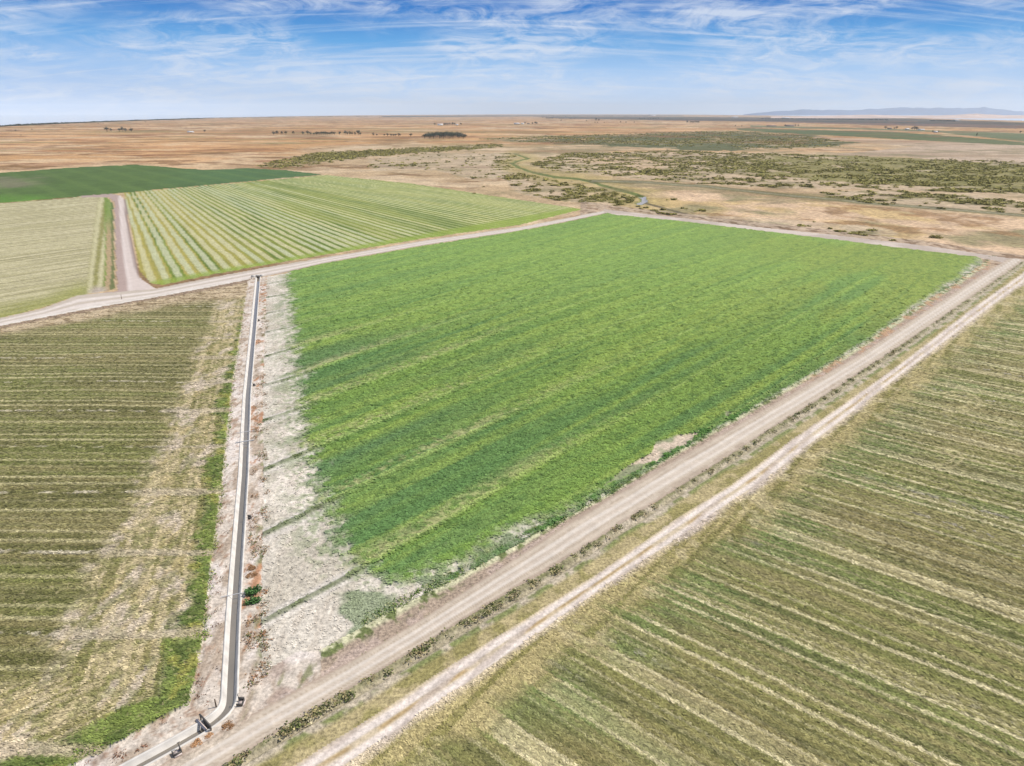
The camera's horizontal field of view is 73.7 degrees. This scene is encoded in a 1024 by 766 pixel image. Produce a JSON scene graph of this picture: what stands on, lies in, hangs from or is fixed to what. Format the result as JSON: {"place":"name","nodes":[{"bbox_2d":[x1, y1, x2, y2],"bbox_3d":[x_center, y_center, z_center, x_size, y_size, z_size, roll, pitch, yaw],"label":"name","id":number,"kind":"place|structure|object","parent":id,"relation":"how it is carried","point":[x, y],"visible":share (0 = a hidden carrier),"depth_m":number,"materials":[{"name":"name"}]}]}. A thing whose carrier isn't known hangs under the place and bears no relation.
{"place":"outdoors","nodes":[
{"label":"outdoors","id":0,"kind":"place"},
{"bbox_2d":[0,196,115,317],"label":"pale hay field","id":1,"kind":"structure","parent":0,"point":[56,250],"depth_m":316.11,"materials":[{"name":"beige plant"}]},
{"bbox_2d":[0,279,250,765],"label":"stubble field","id":2,"kind":"structure","parent":0,"point":[161,320],"depth_m":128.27,"materials":[{"name":"brown plant"}]},
{"bbox_2d":[0,164,321,202],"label":"green field","id":3,"kind":"structure","parent":0,"point":[47,184],"depth_m":652.71,"materials":[{"name":"green plant"}]},
{"bbox_2d":[84,277,254,765],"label":"ditch bank","id":4,"kind":"structure","parent":0,"point":[171,727],"depth_m":88.69,"materials":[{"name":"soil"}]},
{"bbox_2d":[67,276,321,765],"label":"ditch bank","id":5,"kind":"structure","parent":0,"point":[294,671],"depth_m":78.31,"materials":[{"name":"soil"}]},
{"bbox_2d":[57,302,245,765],"bbox_3d":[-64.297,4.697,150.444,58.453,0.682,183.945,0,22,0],"label":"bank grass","id":6,"kind":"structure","parent":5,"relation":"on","point":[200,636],"depth_m":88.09,"materials":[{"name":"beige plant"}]},
{"bbox_2d":[148,276,266,765],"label":"ditch bank","id":7,"kind":"structure","parent":0,"point":[238,716],"depth_m":91.41,"materials":[{"name":"soil"}]},
{"bbox_2d":[171,741,181,757],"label":"turnout gate","id":8,"kind":"structure","parent":7,"relation":"on","point":[176,753],"depth_m":68.43,"materials":[{"name":"metal"}]},
{"bbox_2d":[190,738,202,747],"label":"dry weed","id":9,"kind":"object","parent":7,"relation":"on","point":[195,742],"visible":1,"depth_m":69.68,"materials":[{"name":"brown plant"}]},
{"bbox_2d":[221,719,234,729],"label":"dry weed","id":10,"kind":"object","parent":7,"relation":"on","point":[225,726],"visible":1,"depth_m":71.65,"materials":[{"name":"brown plant"}]},
{"bbox_2d":[236,694,245,705],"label":"turnout gate","id":11,"kind":"structure","parent":7,"relation":"on","point":[242,701],"depth_m":74.36,"materials":[{"name":"metal"}]},
{"bbox_2d":[246,564,255,570],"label":"dry weed","id":12,"kind":"object","parent":7,"relation":"on","point":[251,567],"visible":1,"depth_m":96.35,"materials":[{"name":"brown plant"}]},
{"bbox_2d":[245,572,257,577],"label":"dry weed","id":13,"kind":"object","parent":7,"relation":"on","point":[252,574],"visible":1,"depth_m":94.98,"materials":[{"name":"brown plant"}]},
{"bbox_2d":[243,596,261,605],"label":"green bush","id":14,"kind":"object","parent":7,"relation":"on","point":[254,600],"visible":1,"depth_m":89.52,"materials":[{"name":"green plant"}]},
{"bbox_2d":[244,584,261,596],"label":"green bush","id":15,"kind":"object","parent":7,"relation":"on","point":[249,591],"visible":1,"depth_m":91.11,"materials":[{"name":"green plant"}]},
{"bbox_2d":[241,285,273,691],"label":"bank weeds","id":16,"kind":"object","parent":7,"relation":"on","point":[250,622],"visible":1,"depth_m":91.92,"materials":[{"name":"brown plant"}]},
{"bbox_2d":[125,175,580,283],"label":"windrow field","id":17,"kind":"structure","parent":0,"point":[184,233],"depth_m":414.52,"materials":[{"name":"plant"}]},
{"bbox_2d":[0,114,1023,765],"bbox_3d":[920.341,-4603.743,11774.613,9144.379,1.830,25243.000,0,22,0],"label":"ground","id":18,"kind":"structure","parent":0,"point":[258,142],"depth_m":970.51,"materials":[{"name":"brown soil"}]},
{"bbox_2d":[0,118,204,126],"bbox_3d":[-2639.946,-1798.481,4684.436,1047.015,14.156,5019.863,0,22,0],"label":"treeline","id":19,"kind":"object","parent":18,"relation":"on","point":[89,122],"visible":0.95,"depth_m":4104.37,"materials":[{"name":"green plant"}]},
{"bbox_2d":[118,277,259,765],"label":"irrigation ditch","id":20,"kind":"object","parent":18,"relation":"in","point":[222,711],"visible":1,"depth_m":90.72,"materials":[{"name":"concrete"}]},
{"bbox_2d":[195,714,211,730],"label":"check gate","id":21,"kind":"structure","parent":20,"relation":"in","point":[206,723],"depth_m":71.69,"materials":[{"name":"metal"}]},
{"bbox_2d":[251,274,263,277],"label":"culvert headwall","id":22,"kind":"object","parent":18,"relation":"on","point":[259,276],"visible":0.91,"depth_m":267.20,"materials":[{"name":"concrete"}]},
{"bbox_2d":[220,115,568,117],"bbox_3d":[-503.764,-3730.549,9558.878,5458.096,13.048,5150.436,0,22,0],"label":"treeline","id":23,"kind":"object","parent":18,"relation":"on","point":[301,116],"visible":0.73,"depth_m":9527.31,"materials":[{"name":"green plant"}]},
{"bbox_2d":[3,131,1023,240],"bbox_3d":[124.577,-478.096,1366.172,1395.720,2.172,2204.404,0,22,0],"label":"scrub","id":24,"kind":"object","parent":18,"relation":"on","point":[332,154],"visible":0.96,"depth_m":821.15,"materials":[{"name":"plant"}]},
{"bbox_2d":[223,259,1023,765],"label":"road verge","id":25,"kind":"structure","parent":18,"relation":"on","point":[367,701],"depth_m":94.67,"materials":[{"name":"beige plant"}]},
{"bbox_2d":[223,264,1020,765],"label":"roadside weeds","id":26,"kind":"object","parent":25,"relation":"on","point":[347,696],"visible":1,"depth_m":83.13,"materials":[{"name":"green plant"}]},
{"bbox_2d":[360,255,993,625],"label":"field edge weeds","id":27,"kind":"object","parent":25,"relation":"on","point":[430,587],"visible":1,"depth_m":96.15,"materials":[{"name":"green plant"}]},
{"bbox_2d":[639,118,954,121],"bbox_3d":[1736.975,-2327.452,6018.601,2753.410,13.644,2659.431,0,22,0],"label":"treeline","id":28,"kind":"object","parent":18,"relation":"on","point":[830,119],"visible":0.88,"depth_m":5903.52,"materials":[{"name":"green plant"}]},
{"bbox_2d":[929,235,942,238],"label":"saltbush","id":29,"kind":"object","parent":18,"relation":"on","point":[936,236],"visible":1,"depth_m":350.58,"materials":[{"name":"plant"}]},
{"bbox_2d":[0,193,1023,765],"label":"dirt road","id":30,"kind":"structure","parent":0,"point":[548,551],"depth_m":124.30,"materials":[{"name":"beige soil"}]},
{"bbox_2d":[0,0,1023,124],"label":"sky","id":31,"kind":"structure","parent":0,"point":[61,60],"materials":[{"name":"blue"}]},
{"bbox_2d":[259,213,983,671],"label":"alfalfa field","id":32,"kind":"structure","parent":0,"point":[617,241],"depth_m":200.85,"materials":[{"name":"green plant"}]},
{"bbox_2d":[637,197,647,204],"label":"creek","id":33,"kind":"structure","parent":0,"point":[643,201],"depth_m":498.22,"materials":[{"name":"liquid"}]},
{"bbox_2d":[293,274,1023,765],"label":"farm track","id":34,"kind":"structure","parent":0,"point":[345,748],"depth_m":91.34,"materials":[{"name":"soil"}]},
{"bbox_2d":[346,282,1023,765],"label":"mown field","id":35,"kind":"structure","parent":0,"point":[1010,302],"depth_m":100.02,"materials":[{"name":"plant"}]},
{"bbox_2d":[744,107,1023,114],"bbox_3d":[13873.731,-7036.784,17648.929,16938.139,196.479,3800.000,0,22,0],"label":"hills","id":36,"kind":"structure","parent":0,"point":[924,111],"depth_m":16879.72,"materials":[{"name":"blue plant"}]},
{"bbox_2d":[771,113,1023,118],"bbox_3d":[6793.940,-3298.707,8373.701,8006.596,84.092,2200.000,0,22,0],"label":"hills","id":37,"kind":"structure","parent":0,"point":[977,116],"depth_m":7965.29,"materials":[{"name":"brown soil"}]}
]}

